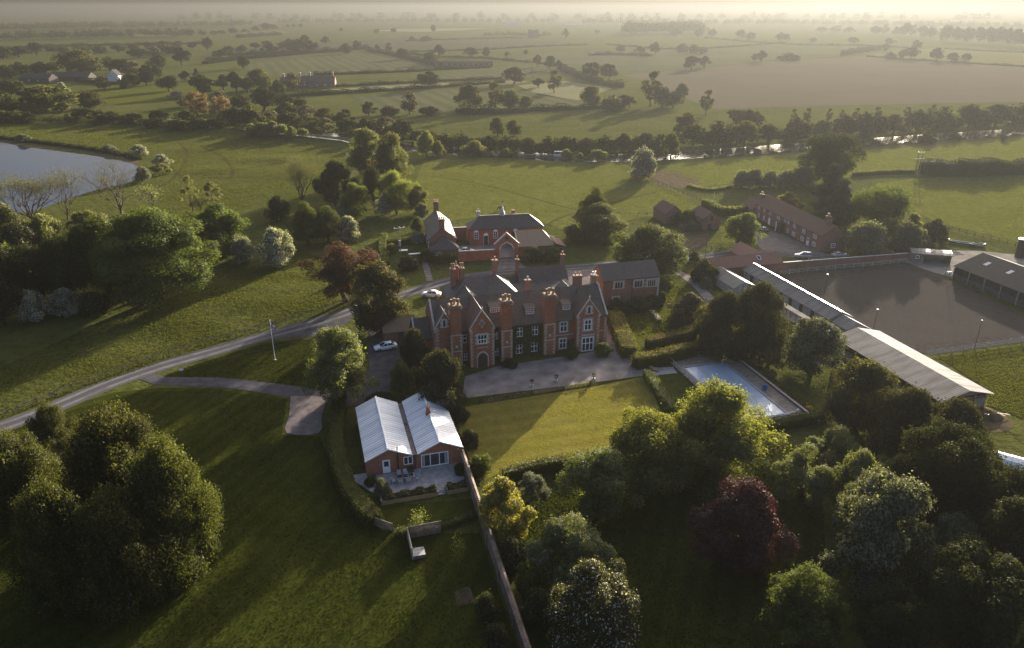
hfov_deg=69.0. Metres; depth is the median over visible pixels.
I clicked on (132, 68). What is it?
tree
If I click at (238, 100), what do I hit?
tree
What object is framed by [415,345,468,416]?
tree
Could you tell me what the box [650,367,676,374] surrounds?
terrace slab
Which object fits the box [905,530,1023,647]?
tree
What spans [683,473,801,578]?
tree
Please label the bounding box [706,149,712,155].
shrub
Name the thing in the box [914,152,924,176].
electricity pole
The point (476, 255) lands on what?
court wall
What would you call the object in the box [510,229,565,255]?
stable block
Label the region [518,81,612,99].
field
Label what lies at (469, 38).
hedge
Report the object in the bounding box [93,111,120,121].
shrub
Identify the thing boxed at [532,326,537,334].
window
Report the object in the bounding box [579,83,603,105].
tree
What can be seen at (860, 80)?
tilled field
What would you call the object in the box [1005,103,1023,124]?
tree
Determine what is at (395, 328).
outhouse
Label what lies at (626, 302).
hedge
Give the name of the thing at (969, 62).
hedge
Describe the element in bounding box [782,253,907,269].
arena wall
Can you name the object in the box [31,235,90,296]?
shrub
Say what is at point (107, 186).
tree
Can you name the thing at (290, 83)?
tree
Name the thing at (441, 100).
field
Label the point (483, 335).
window
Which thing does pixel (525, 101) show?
tree
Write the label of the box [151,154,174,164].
shrub
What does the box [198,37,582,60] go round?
field
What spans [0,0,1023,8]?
sky
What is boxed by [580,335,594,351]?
window
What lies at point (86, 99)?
tree
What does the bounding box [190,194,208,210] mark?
tree
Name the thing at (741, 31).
tree
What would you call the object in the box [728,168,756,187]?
shrub
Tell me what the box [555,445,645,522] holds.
tree
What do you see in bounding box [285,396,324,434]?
parking bay
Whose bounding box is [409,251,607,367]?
manor house
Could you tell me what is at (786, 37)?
tree
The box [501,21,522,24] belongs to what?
barn
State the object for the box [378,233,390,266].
hedge
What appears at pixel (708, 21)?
distant wood
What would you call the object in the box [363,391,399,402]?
shrub
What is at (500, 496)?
tree
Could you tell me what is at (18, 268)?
shrub
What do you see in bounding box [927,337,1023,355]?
post and rail fence
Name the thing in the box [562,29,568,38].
tree
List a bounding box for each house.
[107,69,122,81]
[279,73,291,84]
[294,72,335,87]
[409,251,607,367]
[423,199,458,259]
[465,201,543,244]
[528,29,538,37]
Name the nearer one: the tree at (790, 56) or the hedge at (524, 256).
the hedge at (524, 256)
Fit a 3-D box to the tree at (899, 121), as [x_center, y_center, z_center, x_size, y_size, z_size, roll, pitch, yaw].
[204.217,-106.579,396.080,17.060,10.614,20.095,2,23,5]
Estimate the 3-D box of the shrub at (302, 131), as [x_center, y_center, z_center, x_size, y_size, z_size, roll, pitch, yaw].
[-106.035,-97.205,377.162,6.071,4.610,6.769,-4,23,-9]
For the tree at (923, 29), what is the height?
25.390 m
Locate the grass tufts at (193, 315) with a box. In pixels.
[0,251,339,416]
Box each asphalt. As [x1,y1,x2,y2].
[270,315,353,339]
[328,337,401,404]
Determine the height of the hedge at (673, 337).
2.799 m
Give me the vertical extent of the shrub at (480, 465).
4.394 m
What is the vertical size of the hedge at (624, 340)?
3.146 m
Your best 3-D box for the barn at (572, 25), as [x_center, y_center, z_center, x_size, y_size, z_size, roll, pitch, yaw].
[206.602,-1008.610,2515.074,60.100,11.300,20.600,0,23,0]
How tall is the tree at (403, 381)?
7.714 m
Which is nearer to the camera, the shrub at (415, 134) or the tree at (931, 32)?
the shrub at (415, 134)
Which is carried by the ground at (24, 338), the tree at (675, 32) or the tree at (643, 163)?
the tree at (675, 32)
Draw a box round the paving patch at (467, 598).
[454,587,475,605]
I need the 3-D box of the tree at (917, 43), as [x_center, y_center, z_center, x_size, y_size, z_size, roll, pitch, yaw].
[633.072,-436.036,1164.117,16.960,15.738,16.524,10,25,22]
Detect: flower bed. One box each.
[483,392,529,402]
[533,383,593,393]
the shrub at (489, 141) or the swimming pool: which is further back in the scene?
the shrub at (489, 141)
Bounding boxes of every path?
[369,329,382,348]
[421,260,432,280]
[673,270,713,301]
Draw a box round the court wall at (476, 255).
[459,249,494,261]
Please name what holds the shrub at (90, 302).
on the ground at (24, 338)
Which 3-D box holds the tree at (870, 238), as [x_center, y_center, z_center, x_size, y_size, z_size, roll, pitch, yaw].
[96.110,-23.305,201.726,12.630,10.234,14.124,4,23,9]
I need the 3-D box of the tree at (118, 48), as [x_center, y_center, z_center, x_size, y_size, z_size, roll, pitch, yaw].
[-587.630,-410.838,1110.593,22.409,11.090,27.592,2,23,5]
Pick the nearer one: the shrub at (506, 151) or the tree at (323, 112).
the shrub at (506, 151)
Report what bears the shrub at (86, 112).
on the ground at (24, 338)
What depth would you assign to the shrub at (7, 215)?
213.63 m
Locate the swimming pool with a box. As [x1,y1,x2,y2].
[686,363,784,418]
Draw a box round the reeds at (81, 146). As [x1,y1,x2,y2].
[0,134,142,159]
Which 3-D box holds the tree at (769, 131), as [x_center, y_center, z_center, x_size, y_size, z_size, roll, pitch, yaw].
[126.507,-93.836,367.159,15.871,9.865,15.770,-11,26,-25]
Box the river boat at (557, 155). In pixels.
[554,151,561,156]
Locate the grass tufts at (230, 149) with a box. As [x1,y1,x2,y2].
[160,131,340,212]
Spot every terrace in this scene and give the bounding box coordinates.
[353,462,463,494]
[671,355,802,425]
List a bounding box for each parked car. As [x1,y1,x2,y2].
[373,340,397,351]
[421,290,440,297]
[458,247,474,251]
[758,226,769,232]
[794,251,811,258]
[831,251,848,257]
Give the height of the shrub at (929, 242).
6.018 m
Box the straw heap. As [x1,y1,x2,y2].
[976,407,1007,421]
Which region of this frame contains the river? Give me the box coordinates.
[164,118,1023,161]
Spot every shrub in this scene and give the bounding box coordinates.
[0,110,22,122]
[0,203,31,227]
[0,220,36,247]
[0,240,29,271]
[0,243,57,307]
[0,273,23,325]
[10,289,49,321]
[13,111,37,123]
[14,133,31,141]
[25,213,62,243]
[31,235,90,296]
[45,287,81,317]
[57,223,74,242]
[63,208,108,226]
[70,107,104,117]
[74,291,113,315]
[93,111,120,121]
[101,144,117,151]
[118,113,142,122]
[127,145,148,155]
[132,165,150,181]
[143,116,164,127]
[148,110,170,118]
[150,163,172,172]
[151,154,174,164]
[166,117,188,130]
[174,109,195,119]
[187,117,208,129]
[205,116,229,127]
[220,106,247,123]
[238,104,260,124]
[244,123,257,135]
[249,122,266,135]
[257,109,276,122]
[259,120,280,135]
[263,194,290,222]
[272,123,287,135]
[275,110,296,127]
[276,101,296,113]
[285,126,296,136]
[294,114,317,130]
[296,104,315,115]
[297,128,308,135]
[311,117,335,131]
[329,111,354,120]
[333,204,349,219]
[335,118,357,132]
[353,118,379,130]
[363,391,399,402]
[364,473,377,486]
[371,116,395,135]
[373,193,393,214]
[373,478,392,497]
[386,243,397,253]
[389,118,413,135]
[397,256,418,269]
[410,130,434,141]
[410,216,424,231]
[411,231,425,244]
[413,202,429,217]
[416,248,437,260]
[433,133,456,147]
[449,134,475,148]
[454,406,471,423]
[454,462,464,475]
[460,140,494,155]
[460,427,479,449]
[467,452,493,478]
[474,135,498,150]
[474,591,502,624]
[481,621,509,647]
[495,134,519,153]
[500,358,517,368]
[500,537,527,575]
[501,147,514,156]
[512,562,542,599]
[516,136,537,153]
[520,586,556,630]
[521,246,542,262]
[535,136,558,153]
[544,246,564,261]
[556,136,579,153]
[560,149,572,159]
[562,554,580,562]
[564,224,583,241]
[564,344,580,359]
[573,152,586,159]
[576,137,598,153]
[588,150,608,160]
[593,342,613,357]
[595,135,618,151]
[606,298,632,312]
[615,133,636,151]
[628,296,653,312]
[633,132,657,149]
[645,295,663,307]
[654,132,665,147]
[659,277,672,288]
[659,291,666,305]
[666,291,705,319]
[668,208,698,224]
[668,308,690,327]
[682,220,700,230]
[687,251,701,261]
[689,258,718,282]
[699,277,712,288]
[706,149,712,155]
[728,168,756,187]
[743,168,766,187]
[749,346,785,369]
[761,170,785,186]
[772,169,798,187]
[792,165,818,187]
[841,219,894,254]
[870,139,879,144]
[872,215,901,239]
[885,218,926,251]
[901,212,923,227]
[911,228,935,247]
[917,133,937,143]
[923,217,950,244]
[947,132,961,140]
[999,134,1007,140]
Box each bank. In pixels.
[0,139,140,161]
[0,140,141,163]
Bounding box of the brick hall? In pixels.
[593,259,659,304]
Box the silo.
[1014,238,1023,257]
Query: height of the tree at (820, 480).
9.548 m
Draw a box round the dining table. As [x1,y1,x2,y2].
[396,472,414,478]
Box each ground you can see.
[0,8,1023,647]
[980,414,1013,432]
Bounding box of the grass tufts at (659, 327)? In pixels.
[624,283,708,338]
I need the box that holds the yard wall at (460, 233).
[453,227,466,239]
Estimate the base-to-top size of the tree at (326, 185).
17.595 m
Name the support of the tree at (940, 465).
on the ground at (24, 338)
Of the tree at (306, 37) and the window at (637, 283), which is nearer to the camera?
the window at (637, 283)
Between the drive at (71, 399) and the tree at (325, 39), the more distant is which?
the tree at (325, 39)
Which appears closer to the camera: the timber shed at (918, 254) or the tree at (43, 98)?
the timber shed at (918, 254)
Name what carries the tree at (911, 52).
on the field at (1014, 58)
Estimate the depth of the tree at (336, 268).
163.46 m
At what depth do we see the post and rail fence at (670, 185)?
276.00 m
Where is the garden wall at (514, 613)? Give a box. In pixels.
[460,449,530,647]
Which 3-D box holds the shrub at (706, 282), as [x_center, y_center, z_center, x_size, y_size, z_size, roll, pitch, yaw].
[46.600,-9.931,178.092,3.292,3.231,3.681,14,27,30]
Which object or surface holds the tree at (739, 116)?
on the ground at (24, 338)
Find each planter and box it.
[380,484,437,504]
[444,479,468,493]
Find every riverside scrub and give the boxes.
[0,113,249,130]
[228,117,664,153]
[678,110,1023,144]
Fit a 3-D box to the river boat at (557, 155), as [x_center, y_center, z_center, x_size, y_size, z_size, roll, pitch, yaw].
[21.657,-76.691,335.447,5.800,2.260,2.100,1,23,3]
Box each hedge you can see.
[32,41,201,46]
[74,77,148,84]
[201,44,369,63]
[211,48,299,55]
[235,31,281,37]
[275,86,368,96]
[313,64,491,74]
[326,409,383,527]
[330,387,348,414]
[335,76,501,86]
[364,78,505,91]
[366,47,447,67]
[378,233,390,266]
[386,236,412,245]
[393,509,476,538]
[405,36,521,40]
[408,51,555,64]
[410,43,587,51]
[436,252,458,263]
[455,104,529,114]
[483,391,527,400]
[498,445,610,480]
[520,250,546,261]
[524,102,625,110]
[553,380,594,390]
[556,64,626,87]
[588,51,651,55]
[606,308,640,358]
[607,41,783,48]
[615,295,649,311]
[629,340,706,369]
[640,369,676,413]
[642,325,699,350]
[649,310,662,321]
[686,183,732,191]
[699,198,747,215]
[703,36,907,47]
[750,408,826,432]
[839,45,881,55]
[851,168,915,176]
[866,55,1023,66]
[915,158,963,176]
[943,48,1023,52]
[955,157,1023,176]
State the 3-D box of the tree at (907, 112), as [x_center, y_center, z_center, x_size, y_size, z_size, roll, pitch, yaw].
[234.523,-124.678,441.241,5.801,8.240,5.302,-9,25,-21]
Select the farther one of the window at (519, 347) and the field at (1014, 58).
the field at (1014, 58)
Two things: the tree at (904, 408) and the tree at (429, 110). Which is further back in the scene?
the tree at (429, 110)
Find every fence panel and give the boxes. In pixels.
[374,517,392,531]
[407,527,412,559]
[408,520,440,537]
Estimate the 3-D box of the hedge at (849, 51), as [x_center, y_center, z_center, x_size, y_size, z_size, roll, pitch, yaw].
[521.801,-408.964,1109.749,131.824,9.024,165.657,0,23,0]
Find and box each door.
[382,459,390,472]
[399,332,403,340]
[484,235,487,244]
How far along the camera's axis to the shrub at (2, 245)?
178.77 m
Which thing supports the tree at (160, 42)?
on the ground at (24, 338)
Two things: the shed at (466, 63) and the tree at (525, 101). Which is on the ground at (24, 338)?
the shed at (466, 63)
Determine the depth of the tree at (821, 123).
380.90 m
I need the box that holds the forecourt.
[463,325,650,397]
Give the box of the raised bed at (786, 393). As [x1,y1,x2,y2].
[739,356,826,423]
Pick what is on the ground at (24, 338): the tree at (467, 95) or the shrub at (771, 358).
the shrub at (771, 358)
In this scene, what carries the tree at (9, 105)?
on the ground at (24, 338)
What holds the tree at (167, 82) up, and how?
on the field at (134, 94)
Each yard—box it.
[677,223,708,253]
[754,230,830,255]
[780,308,832,331]
[907,251,1023,276]
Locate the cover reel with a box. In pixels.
[754,409,798,418]
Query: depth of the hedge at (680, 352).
140.04 m
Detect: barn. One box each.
[18,73,58,82]
[52,72,95,80]
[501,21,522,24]
[564,24,581,26]
[694,241,783,275]
[841,327,993,407]
[952,253,1023,307]
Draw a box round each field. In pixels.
[64,85,222,103]
[124,34,167,36]
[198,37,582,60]
[230,30,290,33]
[248,53,434,76]
[329,80,527,90]
[352,88,585,112]
[380,28,484,31]
[427,111,676,133]
[439,65,561,81]
[502,46,862,73]
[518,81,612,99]
[620,56,1023,108]
[656,137,1023,186]
[865,48,1023,65]
[876,175,1023,243]
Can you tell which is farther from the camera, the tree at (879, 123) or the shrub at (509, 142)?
the tree at (879, 123)
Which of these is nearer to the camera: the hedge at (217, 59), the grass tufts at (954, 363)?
the grass tufts at (954, 363)
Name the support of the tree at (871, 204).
on the ground at (24, 338)
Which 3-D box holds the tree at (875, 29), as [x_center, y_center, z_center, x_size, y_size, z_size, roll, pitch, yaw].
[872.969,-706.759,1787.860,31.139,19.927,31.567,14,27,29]
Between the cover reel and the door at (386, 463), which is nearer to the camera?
the door at (386, 463)
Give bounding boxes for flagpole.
[269,320,275,359]
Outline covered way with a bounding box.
[779,302,818,324]
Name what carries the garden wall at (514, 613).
on the ground at (24, 338)
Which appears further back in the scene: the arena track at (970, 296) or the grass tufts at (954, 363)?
the arena track at (970, 296)
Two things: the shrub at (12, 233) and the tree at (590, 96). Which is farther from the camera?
the tree at (590, 96)
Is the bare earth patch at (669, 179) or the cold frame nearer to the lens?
the cold frame
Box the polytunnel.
[999,452,1023,469]
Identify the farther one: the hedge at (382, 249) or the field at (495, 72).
the field at (495, 72)
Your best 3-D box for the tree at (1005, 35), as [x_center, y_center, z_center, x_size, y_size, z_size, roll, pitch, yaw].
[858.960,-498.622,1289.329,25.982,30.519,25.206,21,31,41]
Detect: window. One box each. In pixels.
[403,456,412,464]
[421,451,448,467]
[440,318,448,327]
[462,334,466,342]
[474,230,478,238]
[475,333,489,344]
[478,339,486,343]
[493,229,497,237]
[516,344,522,353]
[517,328,522,336]
[531,342,537,351]
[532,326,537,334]
[558,337,566,349]
[559,321,567,332]
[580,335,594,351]
[582,317,593,331]
[585,305,592,314]
[612,280,624,288]
[633,279,644,287]
[645,278,657,286]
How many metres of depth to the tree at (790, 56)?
937.02 m
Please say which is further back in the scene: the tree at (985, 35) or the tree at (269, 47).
the tree at (985, 35)
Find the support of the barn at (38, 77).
on the ground at (24, 338)
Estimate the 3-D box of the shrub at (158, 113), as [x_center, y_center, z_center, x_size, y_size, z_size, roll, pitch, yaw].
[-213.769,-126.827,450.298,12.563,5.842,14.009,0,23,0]
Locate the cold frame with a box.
[410,546,425,559]
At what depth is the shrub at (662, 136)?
349.87 m
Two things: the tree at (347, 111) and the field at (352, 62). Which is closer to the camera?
the tree at (347, 111)
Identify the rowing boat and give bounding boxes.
[948,240,974,244]
[969,243,985,245]
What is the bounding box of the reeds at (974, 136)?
[703,132,1023,158]
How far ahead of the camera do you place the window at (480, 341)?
137.37 m
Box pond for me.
[0,142,137,212]
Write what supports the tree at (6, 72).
on the ground at (24, 338)
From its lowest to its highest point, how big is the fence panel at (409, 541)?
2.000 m
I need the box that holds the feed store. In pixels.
[832,314,871,332]
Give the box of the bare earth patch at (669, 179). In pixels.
[650,170,699,187]
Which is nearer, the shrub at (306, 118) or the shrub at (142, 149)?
the shrub at (142, 149)
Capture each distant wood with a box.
[0,18,252,29]
[0,26,206,38]
[1,44,95,49]
[177,10,1003,19]
[277,16,554,22]
[483,30,551,35]
[581,16,787,23]
[621,19,709,32]
[786,18,1023,27]
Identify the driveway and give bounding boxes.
[498,258,526,269]
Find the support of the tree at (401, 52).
on the field at (352, 62)
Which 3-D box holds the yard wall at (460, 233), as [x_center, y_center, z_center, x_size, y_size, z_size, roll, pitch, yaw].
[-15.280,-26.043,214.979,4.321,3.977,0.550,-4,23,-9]
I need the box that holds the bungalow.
[355,393,463,475]
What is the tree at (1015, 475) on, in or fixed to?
on the ground at (24, 338)
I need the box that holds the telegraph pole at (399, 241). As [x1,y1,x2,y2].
[394,226,404,257]
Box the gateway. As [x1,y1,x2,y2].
[494,232,519,259]
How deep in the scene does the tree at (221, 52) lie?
991.03 m
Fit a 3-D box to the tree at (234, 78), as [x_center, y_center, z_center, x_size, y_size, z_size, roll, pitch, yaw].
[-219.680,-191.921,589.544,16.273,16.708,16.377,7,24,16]
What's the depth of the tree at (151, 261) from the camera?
162.12 m
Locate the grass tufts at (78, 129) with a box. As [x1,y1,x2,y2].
[0,124,233,156]
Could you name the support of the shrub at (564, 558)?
on the lawn at (704, 607)
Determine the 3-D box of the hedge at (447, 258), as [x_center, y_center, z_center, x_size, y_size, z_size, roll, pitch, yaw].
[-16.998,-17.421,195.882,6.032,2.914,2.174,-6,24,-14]
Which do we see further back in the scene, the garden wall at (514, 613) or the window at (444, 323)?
the window at (444, 323)
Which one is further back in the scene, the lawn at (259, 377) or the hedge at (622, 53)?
the hedge at (622, 53)
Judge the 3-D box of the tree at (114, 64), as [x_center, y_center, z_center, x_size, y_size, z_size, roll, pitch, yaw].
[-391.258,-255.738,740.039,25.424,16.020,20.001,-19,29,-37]
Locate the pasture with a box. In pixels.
[416,157,707,228]
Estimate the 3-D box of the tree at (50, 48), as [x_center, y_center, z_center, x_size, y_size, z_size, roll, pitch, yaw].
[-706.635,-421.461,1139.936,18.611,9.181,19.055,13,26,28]
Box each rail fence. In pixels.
[0,295,352,415]
[426,153,621,162]
[625,163,700,199]
[670,358,697,386]
[687,242,721,251]
[779,258,907,274]
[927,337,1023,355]
[946,224,1017,245]
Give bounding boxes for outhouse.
[382,314,414,341]
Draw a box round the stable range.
[742,263,852,325]
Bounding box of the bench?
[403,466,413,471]
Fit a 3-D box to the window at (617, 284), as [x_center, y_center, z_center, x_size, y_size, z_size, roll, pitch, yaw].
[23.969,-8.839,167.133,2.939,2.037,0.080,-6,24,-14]
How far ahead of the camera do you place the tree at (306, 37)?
1255.26 m
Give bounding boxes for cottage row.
[742,191,847,251]
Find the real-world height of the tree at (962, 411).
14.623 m
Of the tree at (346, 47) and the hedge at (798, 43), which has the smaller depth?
the tree at (346, 47)
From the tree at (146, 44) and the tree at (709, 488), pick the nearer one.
the tree at (709, 488)
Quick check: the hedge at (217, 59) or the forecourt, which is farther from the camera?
the hedge at (217, 59)
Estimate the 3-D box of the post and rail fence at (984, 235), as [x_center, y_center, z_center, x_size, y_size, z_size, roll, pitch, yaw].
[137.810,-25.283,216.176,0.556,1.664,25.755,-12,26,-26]
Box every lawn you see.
[0,388,516,647]
[164,338,318,387]
[381,499,478,532]
[457,376,661,480]
[465,376,641,405]
[510,453,830,647]
[625,280,706,343]
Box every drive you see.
[0,250,963,431]
[140,374,332,403]
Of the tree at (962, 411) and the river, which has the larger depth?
the river
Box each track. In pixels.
[158,140,189,186]
[171,341,297,373]
[182,143,234,178]
[207,171,291,177]
[231,144,313,151]
[236,159,294,169]
[434,176,634,213]
[544,192,654,226]
[787,267,1016,319]
[906,333,1017,348]
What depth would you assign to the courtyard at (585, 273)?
187.56 m
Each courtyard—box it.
[457,243,518,259]
[567,268,593,284]
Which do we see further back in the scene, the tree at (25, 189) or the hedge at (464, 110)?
the hedge at (464, 110)
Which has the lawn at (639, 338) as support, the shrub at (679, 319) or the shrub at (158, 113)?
the shrub at (679, 319)
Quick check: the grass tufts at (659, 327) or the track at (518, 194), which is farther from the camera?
the track at (518, 194)
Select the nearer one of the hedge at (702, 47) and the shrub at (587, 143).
the shrub at (587, 143)
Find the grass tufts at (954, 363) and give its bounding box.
[940,345,1023,418]
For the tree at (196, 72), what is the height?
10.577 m
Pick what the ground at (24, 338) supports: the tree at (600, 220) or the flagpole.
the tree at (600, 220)
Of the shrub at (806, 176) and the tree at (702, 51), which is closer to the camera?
the shrub at (806, 176)
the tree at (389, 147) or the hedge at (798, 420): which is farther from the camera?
the tree at (389, 147)
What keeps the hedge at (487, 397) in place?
on the flower bed at (492, 399)
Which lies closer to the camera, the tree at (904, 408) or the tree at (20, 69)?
the tree at (904, 408)
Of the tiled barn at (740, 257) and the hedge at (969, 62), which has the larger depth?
the hedge at (969, 62)
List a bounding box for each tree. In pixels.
[0,46,11,59]
[0,65,19,78]
[0,79,25,95]
[0,90,17,109]
[0,100,26,111]
[0,166,78,221]
[0,425,67,536]
[0,475,101,622]
[7,46,33,56]
[8,62,32,74]
[11,88,30,95]
[16,84,79,113]
[18,163,83,219]
[22,401,79,463]
[24,61,49,72]
[27,41,42,54]
[44,46,56,50]
[46,48,103,71]
[47,61,62,71]
[48,395,204,543]
[55,82,70,91]
[57,47,68,52]
[57,212,133,292]
[57,479,180,633]
[59,152,156,214]
[71,90,107,107]
[87,204,221,312]
[91,44,106,53]
[93,76,111,89]
[101,56,114,68]
[105,59,129,72]
[110,45,126,51]
[114,428,226,594]
[116,74,131,88]
[119,61,139,73]
[121,72,140,87]
[125,48,150,58]
[126,44,138,48]
[132,181,163,208]
[133,70,163,84]
[138,61,161,76]
[139,41,155,46]
[145,46,165,55]
[145,54,166,67]
[153,40,169,45]
[153,75,187,90]
[156,43,170,54]
[166,46,176,55]
[166,91,184,98]
[170,211,205,243]
[171,47,190,64]
[172,40,182,46]
[176,96,190,106]
[178,71,189,81]
[178,175,198,212]
[181,91,207,114]
[186,29,193,34]
[187,43,197,48]
[188,74,216,93]
[189,200,251,263]
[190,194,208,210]
[192,68,200,75]
[200,181,223,208]
[201,37,212,50]
[207,96,231,114]
[208,90,227,102]
[212,49,227,56]
[212,74,231,89]
[221,71,242,91]
[222,46,234,52]
[227,28,237,32]
[228,234,254,264]
[229,93,253,107]
[235,45,247,50]
[237,54,249,68]
[239,77,254,92]
[243,66,272,88]
[249,42,260,48]
[249,87,279,111]
[255,226,294,268]
[258,23,271,29]
[260,42,278,51]
[267,79,285,93]
[272,93,294,106]
[276,42,285,48]
[281,148,320,200]
[284,39,307,49]
[284,72,301,89]
[286,201,321,244]
[293,97,306,106]
[297,241,387,302]
[299,35,310,41]
[300,326,379,404]
[304,40,319,49]
[311,159,359,205]
[311,205,342,242]
[313,107,336,118]
[321,36,330,43]
[334,215,360,240]
[340,43,352,52]
[340,182,371,219]
[341,109,350,113]
[344,126,380,174]
[344,259,412,333]
[352,40,360,50]
[361,165,384,205]
[362,101,378,114]
[365,159,376,167]
[370,131,414,177]
[374,169,420,214]
[380,105,399,115]
[385,41,392,50]
[389,359,417,398]
[394,327,431,383]
[396,48,410,59]
[400,91,417,114]
[404,185,428,211]
[408,506,431,529]
[414,129,433,155]
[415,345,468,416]
[417,71,438,88]
[418,106,440,115]
[420,36,433,40]
[422,51,439,64]
[431,44,445,57]
[431,140,446,155]
[449,517,466,571]
[453,84,482,107]
[462,47,477,56]
[477,475,536,543]
[482,47,489,55]
[487,82,506,108]
[489,116,503,135]
[500,88,521,108]
[501,66,525,83]
[505,118,522,135]
[517,96,533,106]
[517,471,551,503]
[521,510,627,599]
[529,62,541,78]
[531,78,543,86]
[532,55,541,66]
[543,555,645,647]
[544,55,555,69]
[547,70,563,92]
[553,60,562,70]
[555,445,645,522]
[561,200,628,243]
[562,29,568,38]
[575,183,607,227]
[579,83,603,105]
[581,62,601,75]
[600,63,618,79]
[600,94,621,111]
[605,403,722,500]
[608,224,689,276]
[615,45,625,52]
[618,95,636,107]
[627,145,656,177]
[633,46,645,53]
[640,71,662,106]
[649,42,660,54]
[653,86,678,107]
[660,132,680,157]
[661,375,796,493]
[669,29,681,36]
[669,91,684,107]
[673,111,696,132]
[675,82,688,99]
[676,43,688,51]
[681,124,707,144]
[682,55,702,69]
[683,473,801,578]
[688,44,701,52]
[691,303,711,337]
[693,458,735,505]
[694,29,704,37]
[696,48,707,53]
[696,289,748,363]
[698,56,711,67]
[698,89,714,114]
[702,120,735,146]
[708,29,716,36]
[723,212,768,246]
[726,109,768,124]
[728,278,793,360]
[730,120,760,144]
[735,29,745,37]
[745,32,755,39]
[755,50,767,61]
[755,124,785,142]
[758,560,855,647]
[761,440,841,508]
[775,32,784,40]
[775,53,800,60]
[777,191,806,208]
[779,316,851,376]
[781,117,813,141]
[783,34,789,40]
[790,108,798,119]
[795,132,868,179]
[803,108,811,122]
[806,424,860,469]
[809,163,844,211]
[810,120,843,135]
[815,27,827,31]
[816,355,900,434]
[817,465,944,614]
[821,178,857,227]
[825,108,833,120]
[828,26,841,31]
[829,446,886,514]
[831,115,862,134]
[831,462,896,551]
[839,109,846,117]
[842,27,855,32]
[847,37,859,43]
[849,181,916,221]
[850,108,860,117]
[854,111,889,137]
[864,382,943,462]
[870,25,880,33]
[874,107,882,116]
[875,453,913,477]
[880,24,890,33]
[882,44,889,50]
[882,113,911,133]
[884,52,896,58]
[885,38,897,44]
[886,414,1014,527]
[891,26,900,34]
[897,50,907,57]
[899,23,911,34]
[902,396,1006,474]
[903,47,921,58]
[903,107,912,116]
[904,109,936,130]
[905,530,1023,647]
[909,25,917,34]
[911,40,923,47]
[917,25,928,36]
[924,510,980,566]
[926,26,936,37]
[926,104,937,113]
[928,106,965,129]
[929,48,944,60]
[935,24,953,40]
[946,52,959,60]
[948,26,964,40]
[952,448,1023,535]
[953,103,992,127]
[955,491,1023,580]
[960,26,975,41]
[960,53,972,60]
[968,27,984,40]
[978,26,994,42]
[981,104,1023,125]
[990,26,1005,41]
[1000,27,1013,43]
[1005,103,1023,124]
[1008,28,1023,43]
[1017,33,1023,43]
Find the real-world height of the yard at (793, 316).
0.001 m
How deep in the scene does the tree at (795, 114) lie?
419.75 m
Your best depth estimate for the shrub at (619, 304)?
163.15 m
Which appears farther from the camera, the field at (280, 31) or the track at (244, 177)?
the field at (280, 31)
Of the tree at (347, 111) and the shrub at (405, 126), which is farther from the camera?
the tree at (347, 111)
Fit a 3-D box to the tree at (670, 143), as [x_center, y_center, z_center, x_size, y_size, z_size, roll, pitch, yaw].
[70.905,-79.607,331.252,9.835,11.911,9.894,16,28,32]
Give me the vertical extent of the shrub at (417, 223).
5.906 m
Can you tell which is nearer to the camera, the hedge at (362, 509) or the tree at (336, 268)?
the hedge at (362, 509)
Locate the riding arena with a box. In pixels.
[778,263,1023,354]
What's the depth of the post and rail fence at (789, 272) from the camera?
191.35 m
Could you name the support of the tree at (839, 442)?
on the ground at (24, 338)
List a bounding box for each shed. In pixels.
[433,61,492,66]
[653,200,681,223]
[693,206,720,230]
[712,266,755,295]
[908,248,953,264]
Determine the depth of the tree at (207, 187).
238.72 m
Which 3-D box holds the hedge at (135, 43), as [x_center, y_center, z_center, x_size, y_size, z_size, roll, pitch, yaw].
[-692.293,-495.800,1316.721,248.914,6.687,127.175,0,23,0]
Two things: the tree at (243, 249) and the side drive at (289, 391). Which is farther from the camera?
the tree at (243, 249)
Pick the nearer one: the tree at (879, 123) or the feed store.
the feed store
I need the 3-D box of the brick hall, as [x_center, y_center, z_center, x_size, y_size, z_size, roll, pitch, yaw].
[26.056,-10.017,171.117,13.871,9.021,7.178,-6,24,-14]
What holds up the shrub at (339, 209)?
on the ground at (24, 338)
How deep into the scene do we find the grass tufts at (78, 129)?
392.36 m
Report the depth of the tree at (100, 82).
605.43 m
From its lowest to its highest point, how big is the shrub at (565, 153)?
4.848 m
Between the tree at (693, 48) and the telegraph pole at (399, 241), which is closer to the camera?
the telegraph pole at (399, 241)

